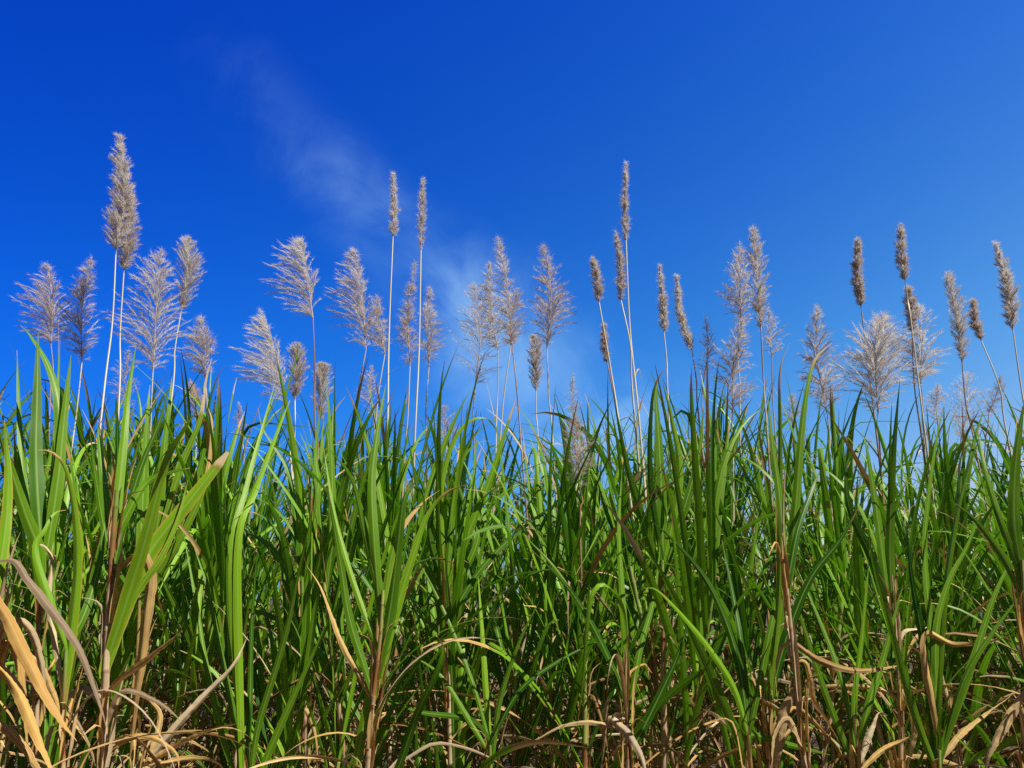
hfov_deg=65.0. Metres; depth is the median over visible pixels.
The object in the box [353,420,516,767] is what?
sugarcane
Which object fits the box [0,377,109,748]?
sugarcane
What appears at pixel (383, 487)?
sugarcane
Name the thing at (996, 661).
sugarcane
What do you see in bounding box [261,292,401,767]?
flowering sugarcane
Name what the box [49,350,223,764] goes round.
sugarcane
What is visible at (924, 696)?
sugarcane
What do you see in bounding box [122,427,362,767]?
sugarcane
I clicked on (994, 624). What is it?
sugarcane
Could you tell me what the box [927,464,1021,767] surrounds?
sugarcane
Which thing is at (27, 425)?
sugarcane
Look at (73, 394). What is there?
sugarcane
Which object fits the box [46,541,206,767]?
sugarcane
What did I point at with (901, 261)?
flowering sugarcane
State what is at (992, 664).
sugarcane
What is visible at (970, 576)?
sugarcane
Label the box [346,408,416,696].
sugarcane
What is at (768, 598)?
sugarcane
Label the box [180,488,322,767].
sugarcane
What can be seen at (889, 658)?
sugarcane
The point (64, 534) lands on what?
sugarcane
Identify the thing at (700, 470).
sugarcane
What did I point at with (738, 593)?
sugarcane
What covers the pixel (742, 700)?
sugarcane
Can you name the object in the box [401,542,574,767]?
sugarcane
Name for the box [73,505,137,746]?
sugarcane
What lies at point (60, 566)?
sugarcane
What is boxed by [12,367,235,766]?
sugarcane
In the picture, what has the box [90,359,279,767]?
sugarcane
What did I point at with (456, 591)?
sugarcane
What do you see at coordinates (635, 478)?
sugarcane
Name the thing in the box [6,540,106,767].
sugarcane
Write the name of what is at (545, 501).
sugarcane
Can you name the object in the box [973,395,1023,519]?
sugarcane
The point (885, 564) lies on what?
sugarcane
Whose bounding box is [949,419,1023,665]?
sugarcane
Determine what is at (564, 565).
sugarcane
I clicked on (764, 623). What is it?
sugarcane
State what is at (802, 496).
sugarcane
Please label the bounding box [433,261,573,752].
flowering sugarcane
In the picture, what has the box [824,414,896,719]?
sugarcane
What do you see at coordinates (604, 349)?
flowering sugarcane
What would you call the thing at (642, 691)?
sugarcane
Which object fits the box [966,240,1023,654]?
flowering sugarcane
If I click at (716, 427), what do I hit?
sugarcane
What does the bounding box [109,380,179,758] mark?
sugarcane
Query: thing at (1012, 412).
sugarcane
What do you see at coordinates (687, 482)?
sugarcane
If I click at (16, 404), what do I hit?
sugarcane
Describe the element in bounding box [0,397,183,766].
sugarcane
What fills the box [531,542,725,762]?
sugarcane
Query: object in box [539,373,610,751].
flowering sugarcane
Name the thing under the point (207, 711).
sugarcane
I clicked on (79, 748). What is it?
sugarcane
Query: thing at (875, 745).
sugarcane
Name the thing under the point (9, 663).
sugarcane
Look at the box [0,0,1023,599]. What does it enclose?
sky
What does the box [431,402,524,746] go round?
sugarcane
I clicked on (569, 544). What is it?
flowering sugarcane
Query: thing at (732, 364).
flowering sugarcane
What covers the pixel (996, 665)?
sugarcane
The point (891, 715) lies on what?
sugarcane
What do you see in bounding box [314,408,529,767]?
sugarcane
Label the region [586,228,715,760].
flowering sugarcane
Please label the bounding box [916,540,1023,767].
sugarcane
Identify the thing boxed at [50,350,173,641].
flowering sugarcane
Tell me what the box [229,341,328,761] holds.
flowering sugarcane
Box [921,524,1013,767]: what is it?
sugarcane
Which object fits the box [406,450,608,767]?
sugarcane
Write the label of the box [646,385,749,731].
sugarcane
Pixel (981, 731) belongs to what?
sugarcane
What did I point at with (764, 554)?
cane growth
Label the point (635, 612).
sugarcane
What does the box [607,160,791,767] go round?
flowering sugarcane
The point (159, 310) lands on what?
flowering sugarcane
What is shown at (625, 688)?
sugarcane
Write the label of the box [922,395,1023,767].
sugarcane
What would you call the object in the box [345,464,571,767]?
sugarcane
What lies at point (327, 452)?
sugarcane
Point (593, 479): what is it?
sugarcane
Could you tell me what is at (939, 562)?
sugarcane
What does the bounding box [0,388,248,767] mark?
sugarcane
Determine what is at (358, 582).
sugarcane
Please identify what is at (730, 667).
sugarcane
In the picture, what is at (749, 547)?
sugarcane
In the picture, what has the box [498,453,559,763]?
sugarcane
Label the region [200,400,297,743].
flowering sugarcane
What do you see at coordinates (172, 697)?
sugarcane
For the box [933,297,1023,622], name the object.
flowering sugarcane
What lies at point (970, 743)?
sugarcane
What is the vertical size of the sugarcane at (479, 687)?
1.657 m
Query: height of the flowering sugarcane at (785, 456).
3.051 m
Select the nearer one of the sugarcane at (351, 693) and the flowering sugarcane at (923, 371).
the sugarcane at (351, 693)
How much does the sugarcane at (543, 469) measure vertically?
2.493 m
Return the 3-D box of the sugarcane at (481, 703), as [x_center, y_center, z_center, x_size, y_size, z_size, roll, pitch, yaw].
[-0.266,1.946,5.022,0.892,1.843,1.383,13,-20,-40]
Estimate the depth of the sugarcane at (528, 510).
4.49 m
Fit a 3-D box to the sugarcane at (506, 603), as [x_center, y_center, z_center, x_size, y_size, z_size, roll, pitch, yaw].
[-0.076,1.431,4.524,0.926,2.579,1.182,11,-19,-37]
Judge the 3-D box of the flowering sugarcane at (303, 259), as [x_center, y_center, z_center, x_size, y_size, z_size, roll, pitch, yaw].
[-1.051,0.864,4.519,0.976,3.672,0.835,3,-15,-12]
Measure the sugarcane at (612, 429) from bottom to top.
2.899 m
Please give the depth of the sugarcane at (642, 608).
6.66 m
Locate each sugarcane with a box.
[0,318,161,767]
[0,325,70,767]
[0,346,228,767]
[0,358,31,473]
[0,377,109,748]
[0,381,91,681]
[0,382,90,748]
[0,384,61,595]
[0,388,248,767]
[0,389,114,715]
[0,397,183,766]
[0,415,90,763]
[0,417,30,590]
[0,422,253,767]
[0,429,66,750]
[0,469,87,767]
[0,519,73,674]
[0,532,72,724]
[2,408,229,767]
[3,253,131,767]
[3,550,160,767]
[4,531,131,764]
[6,480,102,767]
[6,509,119,767]
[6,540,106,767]
[7,131,143,749]
[9,262,148,647]
[10,401,322,764]
[10,512,92,766]
[11,407,233,767]
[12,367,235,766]
[13,186,187,737]
[18,464,242,767]
[26,439,129,745]
[27,387,135,564]
[27,450,174,767]
[28,511,152,767]
[31,375,120,741]
[42,359,149,767]
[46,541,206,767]
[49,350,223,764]
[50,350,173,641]
[58,246,195,760]
[64,387,205,763]
[66,636,247,767]
[70,341,408,767]
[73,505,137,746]
[74,372,166,759]
[75,395,266,759]
[77,234,206,761]
[77,633,215,767]
[83,546,321,767]
[86,373,195,766]
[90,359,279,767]
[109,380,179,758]
[109,388,197,681]
[115,378,276,767]
[119,333,346,767]
[120,388,361,767]
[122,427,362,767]
[130,428,356,767]
[131,445,241,750]
[142,401,292,764]
[142,464,337,767]
[145,379,352,767]
[149,315,315,756]
[162,427,297,754]
[164,471,526,767]
[170,599,359,767]
[177,381,269,724]
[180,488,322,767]
[183,356,440,759]
[183,381,327,767]
[190,556,277,767]
[197,509,376,767]
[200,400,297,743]
[201,569,368,766]
[205,582,298,748]
[214,462,401,767]
[219,310,434,767]
[222,347,575,764]
[222,381,483,767]
[222,549,401,767]
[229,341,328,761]
[237,397,365,673]
[237,422,294,668]
[244,236,391,765]
[247,356,439,767]
[248,393,410,712]
[248,408,406,767]
[249,247,389,766]
[250,385,503,767]
[256,361,337,738]
[257,383,467,767]
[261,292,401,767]
[262,497,368,762]
[262,569,492,767]
[282,395,363,750]
[286,437,365,643]
[303,171,435,767]
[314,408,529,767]
[318,383,452,761]
[324,379,481,763]
[328,454,480,767]
[335,260,447,766]
[345,407,438,764]
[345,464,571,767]
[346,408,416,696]
[346,483,603,767]
[346,601,419,767]
[347,176,472,767]
[349,366,446,599]
[352,584,537,767]
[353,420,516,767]
[358,449,541,765]
[363,458,411,746]
[373,283,490,766]
[381,411,498,766]
[383,491,620,767]
[390,353,591,767]
[391,550,595,767]
[397,427,750,767]
[398,419,564,757]
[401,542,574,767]
[404,386,654,767]
[404,405,503,762]
[405,282,594,767]
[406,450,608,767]
[411,503,677,767]
[413,233,566,765]
[413,544,526,767]
[413,592,537,767]
[418,399,562,767]
[418,417,563,767]
[419,419,530,762]
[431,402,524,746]
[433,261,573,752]
[434,434,725,767]
[448,390,673,767]
[471,390,724,767]
[480,243,672,764]
[480,394,734,767]
[481,290,619,765]
[481,428,626,744]
[481,482,654,763]
[483,439,579,767]
[487,396,691,762]
[491,415,660,767]
[495,371,714,766]
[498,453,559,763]
[499,392,821,767]
[501,334,575,750]
[508,454,635,722]
[510,407,647,731]
[522,505,671,767]
[524,474,757,767]
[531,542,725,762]
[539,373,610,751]
[545,474,670,739]
[552,408,617,767]
[569,403,641,727]
[573,381,762,767]
[574,464,746,760]
[580,494,840,767]
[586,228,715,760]
[587,255,790,766]
[591,397,686,762]
[591,494,852,767]
[592,369,727,767]
[596,322,807,767]
[596,496,727,767]
[601,384,715,686]
[603,349,870,767]
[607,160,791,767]
[609,316,718,767]
[611,373,733,758]
[615,527,671,671]
[617,273,776,763]
[617,441,809,767]
[632,377,764,767]
[633,261,750,758]
[640,520,828,767]
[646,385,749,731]
[648,450,846,767]
[653,389,847,766]
[657,317,774,762]
[657,583,881,767]
[663,380,764,718]
[665,240,827,735]
[666,408,752,767]
[671,373,848,767]
[673,514,931,767]
[678,398,896,767]
[679,457,811,767]
[681,383,1003,767]
[681,384,845,764]
[692,395,865,764]
[695,376,824,636]
[699,388,1010,767]
[705,343,859,767]
[706,542,849,767]
[716,225,916,754]
[721,303,898,765]
[725,379,915,767]
[738,353,916,759]
[741,310,892,767]
[747,392,812,765]
[753,503,993,767]
[755,448,1023,767]
[759,492,914,767]
[760,482,949,764]
[763,435,975,729]
[769,405,1016,767]
[784,417,860,737]
[790,383,1019,767]
[792,553,1014,767]
[794,590,1004,767]
[799,396,1019,767]
[802,456,892,754]
[803,408,1022,767]
[804,427,1011,755]
[805,576,971,767]
[813,510,880,690]
[815,393,1023,765]
[818,402,1022,767]
[820,237,942,751]
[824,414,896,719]
[825,309,1018,752]
[854,395,972,576]
[864,301,992,764]
[867,507,999,764]
[868,401,1023,767]
[872,222,1020,767]
[878,382,950,700]
[878,618,1017,766]
[884,531,1018,767]
[896,286,1016,767]
[896,420,1023,767]
[899,373,1009,758]
[902,468,1015,718]
[903,432,1019,762]
[905,270,1022,691]
[906,428,1010,763]
[908,527,1023,767]
[909,405,975,763]
[910,371,1003,757]
[915,428,1010,766]
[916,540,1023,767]
[917,590,1023,703]
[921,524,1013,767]
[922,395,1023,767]
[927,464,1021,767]
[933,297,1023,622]
[935,408,1023,729]
[942,415,1023,622]
[942,544,1019,767]
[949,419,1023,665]
[950,401,1023,767]
[953,401,1023,651]
[957,387,1023,690]
[965,422,1023,766]
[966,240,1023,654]
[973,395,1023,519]
[973,675,1023,691]
[977,437,1023,735]
[981,570,1020,735]
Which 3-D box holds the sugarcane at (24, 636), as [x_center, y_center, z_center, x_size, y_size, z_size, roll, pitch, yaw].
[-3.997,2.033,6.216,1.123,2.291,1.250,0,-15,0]
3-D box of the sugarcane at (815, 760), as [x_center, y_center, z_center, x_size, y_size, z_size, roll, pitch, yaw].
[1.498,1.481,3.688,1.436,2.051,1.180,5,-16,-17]
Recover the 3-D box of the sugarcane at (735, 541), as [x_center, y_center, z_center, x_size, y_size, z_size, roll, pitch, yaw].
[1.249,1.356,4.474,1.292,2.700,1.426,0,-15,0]
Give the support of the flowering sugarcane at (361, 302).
on the ground
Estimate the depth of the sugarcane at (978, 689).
3.67 m
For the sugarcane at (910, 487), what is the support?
on the ground
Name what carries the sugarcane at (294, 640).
on the ground
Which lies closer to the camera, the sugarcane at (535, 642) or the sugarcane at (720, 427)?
the sugarcane at (535, 642)
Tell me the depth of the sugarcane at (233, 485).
4.22 m
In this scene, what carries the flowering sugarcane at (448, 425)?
on the ground
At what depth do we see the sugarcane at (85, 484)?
5.28 m
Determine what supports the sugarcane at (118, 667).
on the ground
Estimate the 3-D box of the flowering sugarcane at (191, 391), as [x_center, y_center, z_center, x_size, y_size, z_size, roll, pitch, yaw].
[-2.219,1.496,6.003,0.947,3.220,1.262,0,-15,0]
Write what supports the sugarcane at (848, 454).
on the ground
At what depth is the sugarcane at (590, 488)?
4.25 m
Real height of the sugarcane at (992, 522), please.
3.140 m
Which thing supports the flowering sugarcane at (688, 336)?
on the ground
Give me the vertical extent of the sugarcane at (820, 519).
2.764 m
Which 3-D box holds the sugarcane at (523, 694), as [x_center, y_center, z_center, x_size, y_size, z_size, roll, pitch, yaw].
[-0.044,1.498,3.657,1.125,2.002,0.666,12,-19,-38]
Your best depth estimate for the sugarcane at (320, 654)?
3.46 m
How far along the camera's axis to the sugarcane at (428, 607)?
4.50 m
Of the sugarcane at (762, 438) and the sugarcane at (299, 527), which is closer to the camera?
the sugarcane at (299, 527)
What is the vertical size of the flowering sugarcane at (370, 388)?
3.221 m
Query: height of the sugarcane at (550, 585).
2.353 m
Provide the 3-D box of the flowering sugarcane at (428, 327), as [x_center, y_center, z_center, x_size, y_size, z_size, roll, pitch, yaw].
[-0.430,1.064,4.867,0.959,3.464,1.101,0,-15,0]
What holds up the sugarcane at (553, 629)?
on the ground
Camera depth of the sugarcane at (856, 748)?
2.92 m
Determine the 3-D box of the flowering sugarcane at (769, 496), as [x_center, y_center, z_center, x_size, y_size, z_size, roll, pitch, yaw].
[1.522,0.787,4.239,1.175,3.673,0.892,-14,-21,43]
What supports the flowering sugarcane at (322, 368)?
on the ground
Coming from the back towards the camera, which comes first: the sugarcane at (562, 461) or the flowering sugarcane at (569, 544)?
the sugarcane at (562, 461)
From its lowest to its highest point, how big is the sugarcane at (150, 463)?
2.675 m
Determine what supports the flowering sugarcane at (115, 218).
on the ground
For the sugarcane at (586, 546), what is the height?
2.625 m
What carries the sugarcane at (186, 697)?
on the ground
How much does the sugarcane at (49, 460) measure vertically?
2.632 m
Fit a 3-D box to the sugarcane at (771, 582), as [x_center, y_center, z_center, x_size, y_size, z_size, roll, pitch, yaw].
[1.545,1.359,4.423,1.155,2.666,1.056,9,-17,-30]
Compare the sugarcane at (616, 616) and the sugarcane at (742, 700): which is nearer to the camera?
the sugarcane at (742, 700)
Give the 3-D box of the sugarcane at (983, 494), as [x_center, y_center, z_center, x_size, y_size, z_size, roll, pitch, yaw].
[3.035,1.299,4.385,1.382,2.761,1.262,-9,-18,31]
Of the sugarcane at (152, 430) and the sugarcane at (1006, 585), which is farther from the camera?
the sugarcane at (152, 430)
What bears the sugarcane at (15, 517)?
on the ground
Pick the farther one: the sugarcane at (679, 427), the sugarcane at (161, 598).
the sugarcane at (679, 427)
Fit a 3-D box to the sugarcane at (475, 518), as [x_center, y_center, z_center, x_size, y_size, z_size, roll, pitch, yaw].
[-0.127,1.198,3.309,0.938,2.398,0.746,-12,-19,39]
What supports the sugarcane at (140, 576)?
on the ground
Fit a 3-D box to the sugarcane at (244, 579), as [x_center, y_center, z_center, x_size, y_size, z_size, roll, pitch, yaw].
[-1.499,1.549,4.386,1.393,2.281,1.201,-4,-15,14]
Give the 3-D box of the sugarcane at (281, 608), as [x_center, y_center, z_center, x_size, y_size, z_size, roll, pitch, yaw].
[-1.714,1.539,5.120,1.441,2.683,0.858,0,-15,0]
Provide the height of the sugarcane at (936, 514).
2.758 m
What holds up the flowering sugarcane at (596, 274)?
on the ground
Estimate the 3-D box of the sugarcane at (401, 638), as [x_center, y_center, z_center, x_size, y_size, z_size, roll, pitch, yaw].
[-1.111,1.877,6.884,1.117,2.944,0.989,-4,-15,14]
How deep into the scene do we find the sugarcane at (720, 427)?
6.93 m
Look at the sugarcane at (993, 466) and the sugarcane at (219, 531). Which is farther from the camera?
the sugarcane at (993, 466)
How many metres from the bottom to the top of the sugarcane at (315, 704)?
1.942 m
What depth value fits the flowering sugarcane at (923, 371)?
5.20 m
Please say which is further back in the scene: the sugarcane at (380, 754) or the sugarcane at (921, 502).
the sugarcane at (921, 502)
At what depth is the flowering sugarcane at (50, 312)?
5.17 m
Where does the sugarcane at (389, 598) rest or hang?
on the ground
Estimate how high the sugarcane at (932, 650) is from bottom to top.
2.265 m
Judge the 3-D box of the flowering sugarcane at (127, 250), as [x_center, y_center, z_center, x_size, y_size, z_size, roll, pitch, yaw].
[-2.118,0.684,4.362,0.877,3.938,0.946,-3,-15,9]
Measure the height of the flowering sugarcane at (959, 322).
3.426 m
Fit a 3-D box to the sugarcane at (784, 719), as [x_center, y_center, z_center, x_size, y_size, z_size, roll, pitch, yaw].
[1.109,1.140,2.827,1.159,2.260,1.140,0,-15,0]
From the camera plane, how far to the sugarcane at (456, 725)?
3.30 m
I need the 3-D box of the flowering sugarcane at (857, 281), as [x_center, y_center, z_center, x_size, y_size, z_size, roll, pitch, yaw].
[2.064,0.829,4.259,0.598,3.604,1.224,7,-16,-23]
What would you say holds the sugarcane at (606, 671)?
on the ground
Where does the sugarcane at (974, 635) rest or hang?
on the ground
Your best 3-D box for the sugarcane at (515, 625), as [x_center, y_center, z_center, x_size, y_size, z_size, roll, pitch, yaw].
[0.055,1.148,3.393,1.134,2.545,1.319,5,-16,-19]
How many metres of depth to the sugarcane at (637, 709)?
3.79 m
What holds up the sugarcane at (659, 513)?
on the ground
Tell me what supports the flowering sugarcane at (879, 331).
on the ground
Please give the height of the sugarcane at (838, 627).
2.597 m
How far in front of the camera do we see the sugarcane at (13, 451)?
4.84 m
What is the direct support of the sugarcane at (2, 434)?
on the ground
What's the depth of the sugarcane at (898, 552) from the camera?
3.63 m
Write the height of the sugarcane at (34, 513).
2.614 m
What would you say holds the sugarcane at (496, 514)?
on the ground
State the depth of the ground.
10.51 m
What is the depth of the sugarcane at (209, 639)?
3.51 m
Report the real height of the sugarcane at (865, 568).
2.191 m
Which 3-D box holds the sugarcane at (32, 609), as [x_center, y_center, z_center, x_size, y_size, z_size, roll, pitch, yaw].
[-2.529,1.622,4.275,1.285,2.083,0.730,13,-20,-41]
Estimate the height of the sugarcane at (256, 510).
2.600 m
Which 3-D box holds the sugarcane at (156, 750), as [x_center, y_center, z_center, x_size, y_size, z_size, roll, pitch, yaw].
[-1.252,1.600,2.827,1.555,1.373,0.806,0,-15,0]
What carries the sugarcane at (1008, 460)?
on the ground
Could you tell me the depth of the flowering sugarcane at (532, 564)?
4.51 m
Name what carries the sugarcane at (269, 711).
on the ground
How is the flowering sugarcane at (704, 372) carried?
on the ground
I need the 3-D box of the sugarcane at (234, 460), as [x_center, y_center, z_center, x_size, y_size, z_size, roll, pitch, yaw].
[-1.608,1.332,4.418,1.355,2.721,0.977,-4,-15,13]
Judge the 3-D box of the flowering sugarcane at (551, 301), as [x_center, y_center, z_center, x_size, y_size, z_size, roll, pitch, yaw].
[0.375,0.842,4.337,1.280,3.618,0.846,5,-16,-18]
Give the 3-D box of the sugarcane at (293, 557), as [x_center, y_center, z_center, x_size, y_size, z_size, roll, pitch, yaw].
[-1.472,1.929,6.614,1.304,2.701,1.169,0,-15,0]
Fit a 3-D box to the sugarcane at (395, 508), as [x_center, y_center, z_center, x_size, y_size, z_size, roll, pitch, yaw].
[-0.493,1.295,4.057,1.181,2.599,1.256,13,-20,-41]
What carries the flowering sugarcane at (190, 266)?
on the ground
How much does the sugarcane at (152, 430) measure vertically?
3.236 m
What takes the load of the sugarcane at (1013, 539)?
on the ground
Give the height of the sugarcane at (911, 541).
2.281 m
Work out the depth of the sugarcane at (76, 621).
2.61 m
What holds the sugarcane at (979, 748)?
on the ground
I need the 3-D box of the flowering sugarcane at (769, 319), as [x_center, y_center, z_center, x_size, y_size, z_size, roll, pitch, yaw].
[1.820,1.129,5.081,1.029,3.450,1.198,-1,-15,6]
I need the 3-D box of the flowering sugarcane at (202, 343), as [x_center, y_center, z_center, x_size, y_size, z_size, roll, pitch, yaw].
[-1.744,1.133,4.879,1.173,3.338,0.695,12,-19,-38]
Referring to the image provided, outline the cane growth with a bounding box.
[0,406,1023,767]
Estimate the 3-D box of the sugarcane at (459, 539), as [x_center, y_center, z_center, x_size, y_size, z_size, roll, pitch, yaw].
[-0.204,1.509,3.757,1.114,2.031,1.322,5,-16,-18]
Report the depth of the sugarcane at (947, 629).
5.62 m
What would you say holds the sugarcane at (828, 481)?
on the ground
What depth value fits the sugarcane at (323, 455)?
6.88 m
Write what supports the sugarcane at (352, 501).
on the ground
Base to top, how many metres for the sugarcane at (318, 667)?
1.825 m
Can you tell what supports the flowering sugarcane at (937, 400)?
on the ground
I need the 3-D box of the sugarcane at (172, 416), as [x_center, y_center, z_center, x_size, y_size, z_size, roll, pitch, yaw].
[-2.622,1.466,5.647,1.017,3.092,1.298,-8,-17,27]
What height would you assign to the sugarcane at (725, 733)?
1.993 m
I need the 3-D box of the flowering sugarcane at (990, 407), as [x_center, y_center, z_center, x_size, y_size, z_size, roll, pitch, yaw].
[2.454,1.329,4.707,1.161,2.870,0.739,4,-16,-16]
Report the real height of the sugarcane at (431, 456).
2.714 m
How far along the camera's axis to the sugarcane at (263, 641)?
3.75 m
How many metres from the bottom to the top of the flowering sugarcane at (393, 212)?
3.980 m
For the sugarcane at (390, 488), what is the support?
on the ground
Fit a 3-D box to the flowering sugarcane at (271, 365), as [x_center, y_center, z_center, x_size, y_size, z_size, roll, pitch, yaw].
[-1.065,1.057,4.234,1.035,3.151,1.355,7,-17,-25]
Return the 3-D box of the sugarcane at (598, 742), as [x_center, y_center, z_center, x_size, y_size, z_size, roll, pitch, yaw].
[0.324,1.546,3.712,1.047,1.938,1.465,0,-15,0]
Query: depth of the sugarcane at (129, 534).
4.19 m
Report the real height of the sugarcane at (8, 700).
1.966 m
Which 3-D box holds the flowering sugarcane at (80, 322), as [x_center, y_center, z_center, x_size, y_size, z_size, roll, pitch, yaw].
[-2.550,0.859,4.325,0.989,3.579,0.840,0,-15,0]
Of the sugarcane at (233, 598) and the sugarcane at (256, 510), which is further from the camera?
the sugarcane at (256, 510)
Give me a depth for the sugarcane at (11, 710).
3.90 m
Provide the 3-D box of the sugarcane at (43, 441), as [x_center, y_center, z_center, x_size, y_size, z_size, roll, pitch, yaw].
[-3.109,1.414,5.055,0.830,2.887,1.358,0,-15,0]
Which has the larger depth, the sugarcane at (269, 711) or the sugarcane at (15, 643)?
the sugarcane at (269, 711)
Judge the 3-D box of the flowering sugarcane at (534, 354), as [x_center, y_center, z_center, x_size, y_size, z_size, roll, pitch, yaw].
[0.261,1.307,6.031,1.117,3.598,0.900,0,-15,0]
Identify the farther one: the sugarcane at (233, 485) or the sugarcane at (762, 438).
the sugarcane at (762, 438)
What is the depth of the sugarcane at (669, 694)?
3.25 m
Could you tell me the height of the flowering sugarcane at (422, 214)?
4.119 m
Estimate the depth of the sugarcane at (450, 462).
5.56 m
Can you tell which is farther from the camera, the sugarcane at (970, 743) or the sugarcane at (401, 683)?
the sugarcane at (401, 683)
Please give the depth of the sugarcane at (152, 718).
3.47 m
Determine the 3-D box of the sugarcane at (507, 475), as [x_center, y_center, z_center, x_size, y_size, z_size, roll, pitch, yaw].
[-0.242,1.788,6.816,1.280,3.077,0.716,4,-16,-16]
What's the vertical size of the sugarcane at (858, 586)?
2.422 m
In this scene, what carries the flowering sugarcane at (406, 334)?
on the ground
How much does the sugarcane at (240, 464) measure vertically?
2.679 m
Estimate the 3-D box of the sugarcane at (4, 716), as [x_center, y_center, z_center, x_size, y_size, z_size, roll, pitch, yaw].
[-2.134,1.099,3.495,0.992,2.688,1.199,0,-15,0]
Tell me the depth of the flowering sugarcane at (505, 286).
5.30 m
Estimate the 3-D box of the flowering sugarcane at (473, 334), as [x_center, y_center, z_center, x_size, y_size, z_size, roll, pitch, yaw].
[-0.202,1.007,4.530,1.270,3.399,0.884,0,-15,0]
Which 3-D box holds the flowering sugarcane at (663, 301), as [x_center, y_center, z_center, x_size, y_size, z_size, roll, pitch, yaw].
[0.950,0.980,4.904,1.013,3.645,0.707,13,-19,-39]
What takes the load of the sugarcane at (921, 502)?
on the ground
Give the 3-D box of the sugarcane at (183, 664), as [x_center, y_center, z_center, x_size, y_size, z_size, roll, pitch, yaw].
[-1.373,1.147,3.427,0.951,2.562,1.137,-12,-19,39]
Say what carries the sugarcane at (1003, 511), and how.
on the ground
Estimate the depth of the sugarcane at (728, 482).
4.42 m
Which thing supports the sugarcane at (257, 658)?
on the ground
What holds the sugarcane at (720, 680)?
on the ground
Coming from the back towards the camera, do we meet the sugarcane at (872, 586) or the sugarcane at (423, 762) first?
the sugarcane at (872, 586)
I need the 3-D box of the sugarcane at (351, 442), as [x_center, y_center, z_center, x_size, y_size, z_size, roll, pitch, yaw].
[-0.998,1.255,4.179,1.322,2.739,1.071,-13,-19,39]
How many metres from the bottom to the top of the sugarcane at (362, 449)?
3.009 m
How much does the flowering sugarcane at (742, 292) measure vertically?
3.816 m
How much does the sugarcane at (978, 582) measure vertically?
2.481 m
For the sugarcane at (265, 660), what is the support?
on the ground
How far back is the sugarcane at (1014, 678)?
3.36 m
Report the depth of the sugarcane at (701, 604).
3.24 m
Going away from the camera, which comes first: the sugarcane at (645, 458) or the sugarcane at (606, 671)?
the sugarcane at (606, 671)
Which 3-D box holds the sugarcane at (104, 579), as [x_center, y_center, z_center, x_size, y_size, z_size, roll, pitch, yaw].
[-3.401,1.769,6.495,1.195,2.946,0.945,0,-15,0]
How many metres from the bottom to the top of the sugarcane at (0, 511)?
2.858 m
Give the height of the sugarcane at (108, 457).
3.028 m
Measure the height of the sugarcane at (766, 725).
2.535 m
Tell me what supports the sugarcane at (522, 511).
on the ground
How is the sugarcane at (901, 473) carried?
on the ground
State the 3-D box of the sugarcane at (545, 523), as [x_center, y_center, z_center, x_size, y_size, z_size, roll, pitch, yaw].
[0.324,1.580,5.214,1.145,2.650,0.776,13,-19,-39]
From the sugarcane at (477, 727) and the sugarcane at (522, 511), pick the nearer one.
the sugarcane at (477, 727)
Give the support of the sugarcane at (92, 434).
on the ground
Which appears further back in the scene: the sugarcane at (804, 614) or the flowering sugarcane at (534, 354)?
the flowering sugarcane at (534, 354)
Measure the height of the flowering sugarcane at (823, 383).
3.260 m
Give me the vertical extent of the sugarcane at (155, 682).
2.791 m
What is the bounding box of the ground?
[15,600,1020,767]
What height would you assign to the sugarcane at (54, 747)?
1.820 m
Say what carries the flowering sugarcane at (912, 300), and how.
on the ground
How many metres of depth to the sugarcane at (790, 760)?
3.57 m
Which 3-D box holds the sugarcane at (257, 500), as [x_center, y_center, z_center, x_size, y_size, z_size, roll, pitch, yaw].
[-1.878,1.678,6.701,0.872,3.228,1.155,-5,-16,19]
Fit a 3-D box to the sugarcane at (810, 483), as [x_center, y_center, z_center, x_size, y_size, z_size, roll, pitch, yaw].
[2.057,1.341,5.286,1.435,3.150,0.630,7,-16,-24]
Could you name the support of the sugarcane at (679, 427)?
on the ground
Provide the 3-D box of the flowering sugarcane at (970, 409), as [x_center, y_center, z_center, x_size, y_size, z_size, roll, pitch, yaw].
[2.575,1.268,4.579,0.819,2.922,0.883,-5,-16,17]

